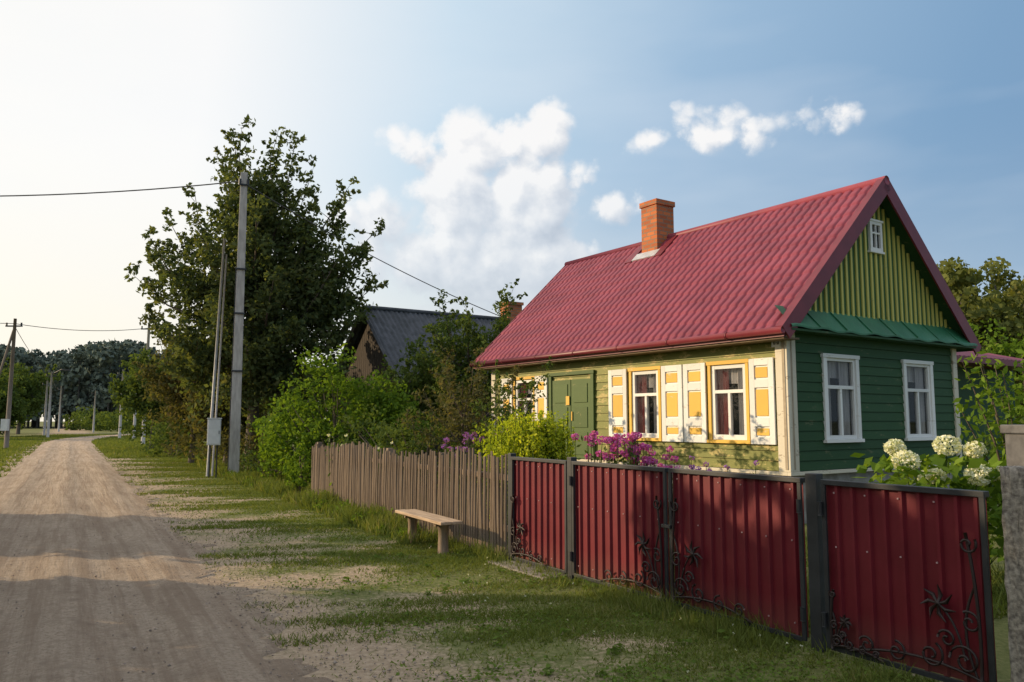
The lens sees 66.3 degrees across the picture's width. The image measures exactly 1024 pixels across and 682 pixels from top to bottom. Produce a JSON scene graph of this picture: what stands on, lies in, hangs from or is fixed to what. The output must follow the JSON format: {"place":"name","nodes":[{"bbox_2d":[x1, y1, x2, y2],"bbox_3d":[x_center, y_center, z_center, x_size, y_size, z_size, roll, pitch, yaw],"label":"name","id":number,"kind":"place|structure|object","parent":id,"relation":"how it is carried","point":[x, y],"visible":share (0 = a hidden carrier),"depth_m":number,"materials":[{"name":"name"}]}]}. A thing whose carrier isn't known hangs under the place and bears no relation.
{"place":"outdoors","nodes":[
{"label":"outdoors","id":0,"kind":"place"},
{"bbox_2d":[0,434,334,681],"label":"dirt road","id":1,"kind":"structure","parent":0,"point":[192,637],"depth_m":7.58,"materials":[{"name":"beige soil"}]},
{"bbox_2d":[0,421,1010,681],"bbox_3d":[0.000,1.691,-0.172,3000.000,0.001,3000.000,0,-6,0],"label":"ground","id":2,"kind":"structure","parent":0,"point":[402,645],"depth_m":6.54,"materials":[{"name":"green plant"}]},
{"bbox_2d":[0,389,5,402],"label":"roadside tree","id":3,"kind":"object","parent":2,"relation":"on","point":[2,392],"visible":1,"depth_m":73.12,"materials":[{"name":"green plant"}]},
{"bbox_2d":[0,330,12,374],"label":"pole brace","id":4,"kind":"object","parent":2,"relation":"on","point":[5,355],"visible":1,"depth_m":47.49,"materials":[{"name":"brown wood"}]},
{"bbox_2d":[0,318,22,447],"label":"utility pole","id":5,"kind":"object","parent":2,"relation":"on","point":[5,425],"visible":0.9,"depth_m":47.35,"materials":[{"name":"brown wood"}]},
{"bbox_2d":[0,367,29,423],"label":"roadside tree","id":6,"kind":"object","parent":2,"relation":"on","point":[19,403],"visible":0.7,"depth_m":79.73,"materials":[{"name":"green plant"}]},
{"bbox_2d":[0,404,30,434],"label":"roadside tree","id":7,"kind":"object","parent":2,"relation":"on","point":[15,417],"visible":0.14,"depth_m":86.35,"materials":[{"name":"green plant"}]},
{"bbox_2d":[2,365,46,433],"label":"roadside tree","id":8,"kind":"object","parent":2,"relation":"on","point":[14,427],"depth_m":104.13,"materials":[{"name":"green plant"}]},
{"bbox_2d":[2,357,63,433],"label":"roadside tree","id":9,"kind":"object","parent":2,"relation":"on","point":[33,386],"visible":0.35,"depth_m":98.37,"materials":[{"name":"green plant"}]},
{"bbox_2d":[42,381,49,434],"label":"utility pole","id":10,"kind":"object","parent":2,"relation":"on","point":[45,413],"visible":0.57,"depth_m":88.10,"materials":[{"name":"concrete"}]},
{"bbox_2d":[0,433,116,476],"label":"grass","id":11,"kind":"structure","parent":2,"relation":"on","point":[16,443],"depth_m":53.02,"materials":[{"name":"green plant"}]},
{"bbox_2d":[46,369,70,436],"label":"street lamp","id":12,"kind":"object","parent":2,"relation":"on","point":[49,412],"visible":0.93,"depth_m":78.38,"materials":[{"name":"concrete"}]},
{"bbox_2d":[57,386,61,431],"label":"utility pole","id":13,"kind":"object","parent":2,"relation":"on","point":[58,430],"visible":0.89,"depth_m":119.46,"materials":[{"name":"concrete"}]},
{"bbox_2d":[62,406,118,429],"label":"field bush","id":14,"kind":"object","parent":2,"relation":"on","point":[74,424],"visible":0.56,"depth_m":137.93,"materials":[{"name":"green plant"}]},
{"bbox_2d":[92,391,98,432],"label":"utility pole","id":15,"kind":"object","parent":2,"relation":"on","point":[95,393],"visible":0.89,"depth_m":112.44,"materials":[{"name":"concrete"}]},
{"bbox_2d":[78,411,128,430],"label":"field bush","id":16,"kind":"object","parent":2,"relation":"on","point":[88,421],"visible":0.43,"depth_m":129.01,"materials":[{"name":"green plant"}]},
{"bbox_2d":[92,412,138,431],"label":"field bush","id":17,"kind":"object","parent":2,"relation":"on","point":[114,425],"visible":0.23,"depth_m":121.85,"materials":[{"name":"green plant"}]},
{"bbox_2d":[117,370,126,437],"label":"utility pole","id":18,"kind":"object","parent":2,"relation":"on","point":[120,425],"visible":0.46,"depth_m":73.53,"materials":[{"name":"concrete"}]},
{"bbox_2d":[0,338,264,427],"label":"distant forest","id":19,"kind":"object","parent":2,"relation":"on","point":[91,366],"visible":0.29,"depth_m":173.23,"materials":[{"name":"green plant"}]},
{"bbox_2d":[132,357,138,437],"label":"utility pole","id":20,"kind":"object","parent":2,"relation":"on","point":[134,420],"visible":0.09,"depth_m":71.54,"materials":[{"name":"concrete"}]},
{"bbox_2d":[141,322,149,443],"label":"utility pole","id":21,"kind":"object","parent":2,"relation":"on","point":[147,347],"visible":0.39,"depth_m":55.20,"materials":[{"name":"concrete"}]},
{"bbox_2d":[108,345,183,448],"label":"plum tree","id":22,"kind":"object","parent":2,"relation":"on","point":[134,388],"visible":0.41,"depth_m":45.18,"materials":[{"name":"green plant"}]},
{"bbox_2d":[124,400,179,435],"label":"field bush","id":23,"kind":"object","parent":2,"relation":"on","point":[131,424],"visible":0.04,"depth_m":82.85,"materials":[{"name":"green plant"}]},
{"bbox_2d":[91,432,215,457],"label":"grass","id":24,"kind":"structure","parent":2,"relation":"on","point":[102,443],"depth_m":47.63,"materials":[{"name":"green plant"}]},
{"bbox_2d":[139,414,201,455],"bbox_3d":[-16.597,4.619,38.655,3.140,2.179,4.880,0,-6,0],"label":"roadside bush","id":25,"kind":"object","parent":2,"relation":"on","point":[164,436],"visible":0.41,"depth_m":37.02,"materials":[{"name":"green plant"}]},
{"bbox_2d":[131,309,241,462],"bbox_3d":[-12.953,1.901,31.710,4.661,6.241,4.320,0,-6,0],"label":"plum tree","id":26,"kind":"object","parent":2,"relation":"on","point":[167,392],"visible":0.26,"depth_m":31.10,"materials":[{"name":"green plant"}]},
{"bbox_2d":[207,418,221,477],"bbox_3d":[-8.950,3.251,23.492,0.420,1.880,0.300,2,-6,-20],"label":"meter box","id":27,"kind":"object","parent":2,"relation":"on","point":[214,431],"visible":0.95,"depth_m":23.42,"materials":[{"name":"paint"}]},
{"bbox_2d":[174,368,271,463],"bbox_3d":[-10.294,2.433,29.242,4.095,4.685,3.838,0,-6,0],"label":"plum tree","id":28,"kind":"object","parent":2,"relation":"on","point":[196,427],"visible":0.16,"depth_m":28.60,"materials":[{"name":"green plant"}]},
{"bbox_2d":[206,172,248,476],"bbox_3d":[-8.830,-0.515,24.368,0.959,9.750,0.400,2,-6,-20],"label":"utility pole","id":29,"kind":"object","parent":2,"relation":"on","point":[235,410],"visible":0.89,"depth_m":24.30,"materials":[{"name":"concrete"}]},
{"bbox_2d":[0,181,500,389],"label":"power lines","id":30,"kind":"object","parent":29,"relation":"attached to","point":[181,187],"visible":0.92,"depth_m":25.64,"materials":[{"name":"metal"}]},
{"bbox_2d":[195,424,295,469],"bbox_3d":[-8.748,3.613,26.256,2.673,1.672,2.796,-4,-7,32],"label":"roadside bush","id":31,"kind":"object","parent":2,"relation":"on","point":[204,453],"visible":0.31,"depth_m":25.90,"materials":[{"name":"green plant"}]},
{"bbox_2d":[123,114,388,468],"bbox_3d":[-9.105,-1.712,27.463,9.387,12.573,5.539,0,-6,0],"label":"apple tree","id":32,"kind":"object","parent":2,"relation":"on","point":[302,286],"visible":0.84,"depth_m":26.81,"materials":[{"name":"green plant"}]},
{"bbox_2d":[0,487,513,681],"bbox_3d":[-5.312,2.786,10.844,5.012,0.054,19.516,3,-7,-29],"label":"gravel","id":33,"kind":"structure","parent":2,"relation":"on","point":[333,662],"depth_m":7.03,"materials":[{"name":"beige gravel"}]},
{"bbox_2d":[238,443,293,476],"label":"roadside bush","id":34,"kind":"object","parent":2,"relation":"on","point":[248,458],"visible":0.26,"depth_m":22.48,"materials":[{"name":"green plant"}]},
{"bbox_2d":[245,398,332,474],"bbox_3d":[-6.378,2.786,22.369,2.355,2.514,2.228,4,-7,-36],"label":"lilac bush","id":35,"kind":"object","parent":2,"relation":"on","point":[255,428],"visible":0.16,"depth_m":21.94,"materials":[{"name":"green plant"}]},
{"bbox_2d":[284,441,311,492],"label":"vine bush","id":36,"kind":"object","parent":2,"relation":"on","point":[300,481],"visible":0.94,"depth_m":17.91,"materials":[{"name":"green plant"}]},
{"bbox_2d":[260,361,336,429],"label":"background trees","id":37,"kind":"object","parent":2,"relation":"on","point":[270,414],"visible":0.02,"depth_m":94.61,"materials":[{"name":"green plant"}]},
{"bbox_2d":[196,459,449,545],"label":"tall grass","id":38,"kind":"structure","parent":2,"relation":"on","point":[280,487],"depth_m":14.44,"materials":[{"name":"green plant"}]},
{"bbox_2d":[254,343,431,482],"bbox_3d":[-4.497,1.965,20.812,4.843,3.852,3.342,0,-6,0],"label":"lilac bush","id":39,"kind":"object","parent":2,"relation":"on","point":[355,393],"visible":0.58,"depth_m":20.53,"materials":[{"name":"green plant"}]},
{"bbox_2d":[325,434,392,485],"bbox_3d":[-3.129,2.622,16.081,1.452,1.434,0.624,0,-6,0],"label":"white phlox","id":40,"kind":"object","parent":2,"relation":"on","point":[329,444],"visible":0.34,"depth_m":16.14,"materials":[{"name":"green plant"}]},
{"bbox_2d":[363,353,427,440],"bbox_3d":[-3.554,2.286,23.893,2.220,3.894,2.253,5,-8,-43],"label":"apple tree","id":41,"kind":"object","parent":2,"relation":"on","point":[406,379],"visible":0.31,"depth_m":23.69,"materials":[{"name":"green plant"}]},
{"bbox_2d":[330,403,471,495],"bbox_3d":[-2.575,2.477,17.635,2.192,2.192,4.073,4,-7,-37],"label":"currant bush","id":42,"kind":"object","parent":2,"relation":"on","point":[385,435],"visible":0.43,"depth_m":17.07,"materials":[{"name":"green plant"}]},
{"bbox_2d":[311,441,507,554],"bbox_3d":[-2.187,2.470,13.647,0.222,1.444,9.065,3,-7,-29],"label":"wooden picket fence","id":43,"kind":"object","parent":2,"relation":"on","point":[353,470],"visible":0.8,"depth_m":11.94,"materials":[{"name":"brown wood"}]},
{"bbox_2d":[333,301,523,464],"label":"dark barn","id":44,"kind":"structure","parent":2,"relation":"on","point":[387,331],"depth_m":29.22,"materials":[{"name":"grey wood"}]},
{"bbox_2d":[395,509,462,553],"bbox_3d":[-1.144,2.585,10.530,0.310,0.485,1.600,3,-7,-29],"label":"wooden bench","id":45,"kind":"object","parent":2,"relation":"on","point":[442,523],"visible":0.91,"depth_m":10.18,"materials":[{"name":"brown wood"}]},
{"bbox_2d":[396,333,471,454],"bbox_3d":[-2.548,2.050,24.894,2.518,4.566,2.964,0,-6,0],"label":"apple tree","id":46,"kind":"object","parent":2,"relation":"on","point":[421,385],"visible":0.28,"depth_m":24.73,"materials":[{"name":"green plant"}]},
{"bbox_2d":[395,345,519,504],"bbox_3d":[-1.004,1.726,15.804,2.278,3.373,1.997,6,-8,-44],"label":"apple tree","id":47,"kind":"object","parent":2,"relation":"on","point":[451,426],"visible":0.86,"depth_m":15.63,"materials":[{"name":"green plant"}]},
{"bbox_2d":[437,432,495,514],"bbox_3d":[-0.499,2.192,12.426,1.350,1.551,0.643,0,-6,0],"label":"bellflower","id":48,"kind":"object","parent":2,"relation":"on","point":[465,447],"visible":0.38,"depth_m":12.40,"materials":[{"name":"purple plant"}]},
{"bbox_2d":[410,278,527,469],"bbox_3d":[-1.351,1.166,23.459,3.658,6.035,3.496,0,-6,0],"label":"apple tree","id":49,"kind":"object","parent":2,"relation":"on","point":[468,344],"visible":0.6,"depth_m":23.17,"materials":[{"name":"green plant"}]},
{"bbox_2d":[471,414,522,515],"bbox_3d":[-0.104,2.031,12.075,1.118,1.800,0.890,0,-6,0],"label":"goldenrod","id":50,"kind":"object","parent":2,"relation":"on","point":[502,430],"visible":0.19,"depth_m":12.03,"materials":[{"name":"green plant"}]},
{"bbox_2d":[468,356,554,450],"bbox_3d":[-0.049,1.747,13.981,1.449,2.961,1.543,2,-6,-19],"label":"apple tree","id":51,"kind":"object","parent":2,"relation":"on","point":[508,408],"visible":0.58,"depth_m":14.08,"materials":[{"name":"green plant"}]},
{"bbox_2d":[483,407,580,535],"bbox_3d":[0.294,1.907,11.374,1.437,1.906,0.999,0,-6,0],"label":"goldenrod","id":52,"kind":"object","parent":2,"relation":"on","point":[543,440],"visible":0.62,"depth_m":11.26,"materials":[{"name":"green plant"}]},
{"bbox_2d":[342,542,733,681],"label":"plantain weeds","id":53,"kind":"object","parent":2,"relation":"on","point":[614,648],"visible":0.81,"depth_m":6.15,"materials":[{"name":"green plant"}]},
{"bbox_2d":[190,506,931,681],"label":"clover patch","id":54,"kind":"object","parent":2,"relation":"on","point":[477,676],"visible":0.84,"depth_m":6.32,"materials":[{"name":"green plant"}]},
{"bbox_2d":[176,449,1007,654],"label":"grass","id":55,"kind":"structure","parent":2,"relation":"on","point":[999,594],"depth_m":7.38,"materials":[{"name":"green plant"}]},
{"bbox_2d":[571,430,649,464],"bbox_3d":[1.281,1.917,9.830,1.126,1.576,0.779,0,-6,0],"label":"phlox","id":56,"kind":"object","parent":2,"relation":"on","point":[629,455],"visible":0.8,"depth_m":9.87,"materials":[{"name":"purple plant"}]},
{"bbox_2d":[430,546,802,672],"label":"clover blossoms","id":57,"kind":"object","parent":2,"relation":"on","point":[634,633],"visible":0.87,"depth_m":6.40,"materials":[{"name":"white plant"}]},
{"bbox_2d":[634,442,678,539],"bbox_3d":[1.743,2.004,9.937,0.757,1.423,0.677,-1,-6,7],"label":"phlox","id":58,"kind":"object","parent":2,"relation":"on","point":[646,447],"visible":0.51,"depth_m":9.98,"materials":[{"name":"purple plant"}]},
{"bbox_2d":[431,533,914,681],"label":"tall grass","id":59,"kind":"structure","parent":2,"relation":"on","point":[481,550],"depth_m":6.68,"materials":[{"name":"green plant"}]},
{"bbox_2d":[672,456,758,488],"bbox_3d":[2.609,2.121,10.157,1.150,1.235,0.740,0,-6,0],"label":"bellflower","id":60,"kind":"object","parent":2,"relation":"on","point":[709,469],"visible":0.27,"depth_m":10.28,"materials":[{"name":"purple plant"}]},
{"bbox_2d":[488,453,996,681],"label":"metal fence","id":61,"kind":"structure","parent":2,"relation":"on","point":[899,573],"depth_m":6.10,"materials":[{"name":"metal"}]},
{"bbox_2d":[668,468,952,523],"bbox_3d":[4.282,3.176,18.012,5.340,0.920,8.940,4,-7,-34],"label":"foundation","id":62,"kind":"object","parent":2,"relation":"on","point":[847,476],"visible":0.07,"depth_m":13.85,"materials":[{"name":"grey concrete"}]},
{"bbox_2d":[577,459,950,475],"bbox_3d":[4.279,2.708,18.045,5.520,0.060,9.120,4,-7,-34],"label":"drip board","id":63,"kind":"object","parent":62,"relation":"on","point":[801,473],"visible":0.46,"depth_m":13.54,"materials":[{"name":"beige paint"}]},
{"bbox_2d":[491,333,961,471],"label":"corner boards","id":64,"kind":"object","parent":63,"relation":"on","point":[780,410],"visible":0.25,"depth_m":12.98,"materials":[{"name":"beige paint"}]},
{"bbox_2d":[496,342,778,470],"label":"front planks","id":65,"kind":"object","parent":64,"relation":"attached to","point":[712,454],"visible":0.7,"depth_m":14.89,"materials":[{"name":"yellow paint"}]},
{"bbox_2d":[548,370,595,458],"bbox_3d":[1.325,1.653,17.605,0.054,1.930,1.660,4,-7,-34],"label":"front door","id":66,"kind":"structure","parent":65,"relation":"attached to","point":[580,393],"depth_m":17.41,"materials":[{"name":"green wood"}]},
{"bbox_2d":[566,396,571,420],"bbox_3d":[1.285,1.515,17.640,0.012,0.550,0.220,4,-7,-34],"label":"door notice","id":67,"kind":"object","parent":66,"relation":"attached to","point":[567,400],"depth_m":17.67,"materials":[{"name":"yellow paper"}]},
{"bbox_2d":[513,359,750,443],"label":"front window casings","id":68,"kind":"object","parent":65,"relation":"attached to","point":[708,365],"visible":0.57,"depth_m":14.30,"materials":[{"name":"yellow paint"}]},
{"bbox_2d":[520,369,728,434],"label":"red curtains","id":69,"kind":"object","parent":68,"relation":"attached to","point":[723,384],"visible":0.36,"depth_m":14.28,"materials":[{"name":"fabric"}]},
{"bbox_2d":[516,358,932,439],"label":"window sashes","id":70,"kind":"object","parent":68,"relation":"attached to","point":[715,393],"depth_m":14.22,"materials":[{"name":"white wood"}]},
{"bbox_2d":[527,361,925,434],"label":"curtains","id":71,"kind":"object","parent":70,"relation":"attached to","point":[835,369],"visible":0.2,"depth_m":14.05,"materials":[{"name":"fabric"}]},
{"bbox_2d":[475,336,798,369],"bbox_3d":[1.877,0.351,16.668,0.400,0.030,9.540,4,-7,-34],"label":"eave boarding","id":72,"kind":"object","parent":65,"relation":"on","point":[744,342],"visible":0.93,"depth_m":15.05,"materials":[{"name":"brown wood"}]},
{"bbox_2d":[771,337,780,346],"bbox_3d":[4.426,0.002,13.133,0.016,0.190,0.180,4,-7,-34],"label":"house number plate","id":73,"kind":"object","parent":72,"relation":"on","point":[776,344],"visible":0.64,"depth_m":13.12,"materials":[{"name":"grey metal"}]},
{"bbox_2d":[501,357,776,444],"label":"shutters","id":74,"kind":"object","parent":65,"relation":"attached to","point":[683,421],"visible":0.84,"depth_m":14.71,"materials":[{"name":"white paint"}]},
{"bbox_2d":[504,367,769,435],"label":"shutter panels","id":75,"kind":"object","parent":74,"relation":"attached to","point":[762,404],"visible":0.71,"depth_m":14.65,"materials":[{"name":"yellow paint"}]},
{"bbox_2d":[781,336,795,469],"bbox_3d":[4.565,0.912,12.935,0.171,2.400,0.045,0,-6,3],"label":"corner stripe","id":76,"kind":"object","parent":64,"relation":"attached to","point":[784,405],"visible":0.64,"depth_m":12.92,"materials":[{"name":"white wood"}]},
{"bbox_2d":[775,305,977,345],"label":"pent roof","id":77,"kind":"structure","parent":64,"relation":"on","point":[851,323],"depth_m":14.25,"materials":[{"name":"green metal"}]},
{"bbox_2d":[807,312,958,341],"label":"pent roof seams","id":78,"kind":"object","parent":77,"relation":"on","point":[844,326],"visible":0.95,"depth_m":14.13,"materials":[{"name":"green metal"}]},
{"bbox_2d":[792,328,975,349],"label":"pent soffit","id":79,"kind":"structure","parent":77,"relation":"attached to","point":[864,337],"depth_m":14.18,"materials":[{"name":"green wood"}]},
{"bbox_2d":[850,435,1006,564],"bbox_3d":[4.502,1.735,7.921,1.758,1.562,1.256,0,-6,0],"label":"hydrangea bush","id":80,"kind":"object","parent":2,"relation":"on","point":[933,475],"visible":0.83,"depth_m":7.75,"materials":[{"name":"green plant"}]},
{"bbox_2d":[936,256,1023,417],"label":"hillside trees","id":81,"kind":"object","parent":2,"relation":"on","point":[1006,307],"visible":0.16,"depth_m":36.85,"materials":[{"name":"green plant"}]},
{"bbox_2d":[957,367,1016,487],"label":"annex walls","id":82,"kind":"structure","parent":2,"relation":"on","point":[966,394],"depth_m":19.05,"materials":[{"name":"green wood"}]},
{"bbox_2d":[956,351,1023,360],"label":"annex roof","id":83,"kind":"structure","parent":82,"relation":"on","point":[988,355],"depth_m":18.92,"materials":[{"name":"red metal"}]},
{"bbox_2d":[956,355,1023,370],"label":"annex fascia","id":84,"kind":"structure","parent":83,"relation":"attached to","point":[1008,363],"depth_m":18.23,"materials":[{"name":"red metal"}]},
{"bbox_2d":[953,345,1023,521],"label":"elder shrub","id":85,"kind":"object","parent":2,"relation":"on","point":[1004,404],"visible":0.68,"depth_m":8.08,"materials":[{"name":"green plant"}]},
{"bbox_2d":[968,318,1023,424],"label":"garden tree","id":86,"kind":"object","parent":2,"relation":"on","point":[999,349],"visible":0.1,"depth_m":26.55,"materials":[{"name":"green plant"}]},
{"bbox_2d":[968,409,1023,541],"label":"garden bush","id":87,"kind":"object","parent":2,"relation":"on","point":[987,444],"visible":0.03,"depth_m":10.26,"materials":[{"name":"green plant"}]},
{"bbox_2d":[999,466,1023,681],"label":"concrete post","id":88,"kind":"object","parent":2,"relation":"on","point":[1012,483],"visible":1,"depth_m":4.65,"materials":[{"name":"grey concrete"}]},
{"bbox_2d":[0,0,1023,420],"label":"sky","id":89,"kind":"structure","parent":0,"point":[495,143],"materials":[{"name":"blue"}]},
{"bbox_2d":[880,196,972,351],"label":"roof soffit","id":90,"kind":"structure","parent":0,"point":[909,247],"depth_m":15.43,"materials":[{"name":"green wood"}]},
{"bbox_2d":[469,326,784,366],"bbox_3d":[1.637,0.220,16.519,0.136,0.129,9.660,4,-7,-34],"label":"gutter","id":91,"kind":"object","parent":90,"relation":"attached to","point":[727,335],"visible":0.99,"depth_m":14.96,"materials":[{"name":"red metal"}]},
{"bbox_2d":[639,198,674,252],"bbox_3d":[3.603,-2.546,19.370,0.640,1.780,0.600,4,-7,-34],"label":"chimney","id":92,"kind":"object","parent":90,"relation":"on","point":[657,221],"visible":0.75,"depth_m":19.19,"materials":[{"name":"brick"}]},
{"bbox_2d":[476,185,871,361],"bbox_3d":[2.957,-1.193,17.558,3.181,3.017,9.600,4,-7,-34],"label":"roof tiles front","id":93,"kind":"object","parent":90,"relation":"on","point":[747,273],"visible":0.98,"depth_m":16.27,"materials":[{"name":"red metal"}]},
{"bbox_2d":[632,249,659,261],"bbox_3d":[3.261,-2.088,19.091,0.220,0.212,0.800,4,-7,-34],"label":"chimney flashing","id":94,"kind":"object","parent":93,"relation":"on","point":[644,255],"visible":1,"depth_m":19.06,"materials":[{"name":"silver metal"}]},
{"bbox_2d":[625,235,677,263],"bbox_3d":[3.416,-2.253,19.219,0.636,0.608,1.250,4,-7,-34],"label":"chimney apron","id":95,"kind":"object","parent":93,"relation":"on","point":[666,245],"visible":0.82,"depth_m":18.87,"materials":[{"name":"metal"}]},
{"bbox_2d":[564,175,889,265],"bbox_3d":[4.284,-2.594,18.594,0.180,0.180,9.670,4,-7,-34],"label":"ridge cap","id":96,"kind":"object","parent":90,"relation":"on","point":[852,187],"visible":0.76,"depth_m":16.95,"materials":[{"name":"red metal"}]},
{"bbox_2d":[474,178,981,368],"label":"verge boards","id":97,"kind":"object","parent":90,"relation":"on","point":[810,291],"visible":0.7,"depth_m":14.21,"materials":[{"name":"red metal"}]},
{"bbox_2d":[811,205,948,326],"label":"gable boards","id":98,"kind":"object","parent":90,"relation":"attached to","point":[849,286],"visible":0.17,"depth_m":14.76,"materials":[{"name":"green wood"}]},
{"bbox_2d":[867,218,884,254],"bbox_3d":[6.835,-1.962,14.729,0.460,0.640,0.069,4,-7,-34],"label":"gable window frame","id":99,"kind":"object","parent":98,"relation":"attached to","point":[871,248],"visible":0.88,"depth_m":14.71,"materials":[{"name":"white wood"}]},
{"bbox_2d":[872,225,878,247],"bbox_3d":[6.821,-1.959,14.750,0.260,0.440,0.011,4,-7,-34],"label":"gable window pane","id":100,"kind":"object","parent":99,"relation":"in","point":[877,236],"visible":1,"depth_m":14.78,"materials":[{"name":"grey glass"}]},
{"bbox_2d":[809,207,950,328],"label":"gable battens","id":101,"kind":"object","parent":98,"relation":"attached to","point":[876,283],"visible":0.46,"depth_m":14.79,"materials":[{"name":"green wood"}]},
{"bbox_2d":[1000,424,1023,465],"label":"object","id":102,"kind":"object","parent":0,"point":[1014,438],"visible":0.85,"depth_m":5.91,"materials":[{"name":"grey concrete"}]},
{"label":"inner walls","id":103,"kind":"object","parent":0,"visible":0},
{"bbox_2d":[527,362,929,461],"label":"room partitions","id":104,"kind":"object","parent":103,"relation":"attached to","point":[834,407],"depth_m":14.78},
{"bbox_2d":[795,326,955,471],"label":"side planks","id":105,"kind":"object","parent":103,"relation":"attached to","point":[881,388],"visible":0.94,"depth_m":14.24,"materials":[{"name":"green paint"}]},
{"bbox_2d":[820,353,936,442],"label":"side window casings","id":106,"kind":"object","parent":105,"relation":"attached to","point":[855,358],"visible":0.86,"depth_m":14.02,"materials":[{"name":"white paint"}]}
]}

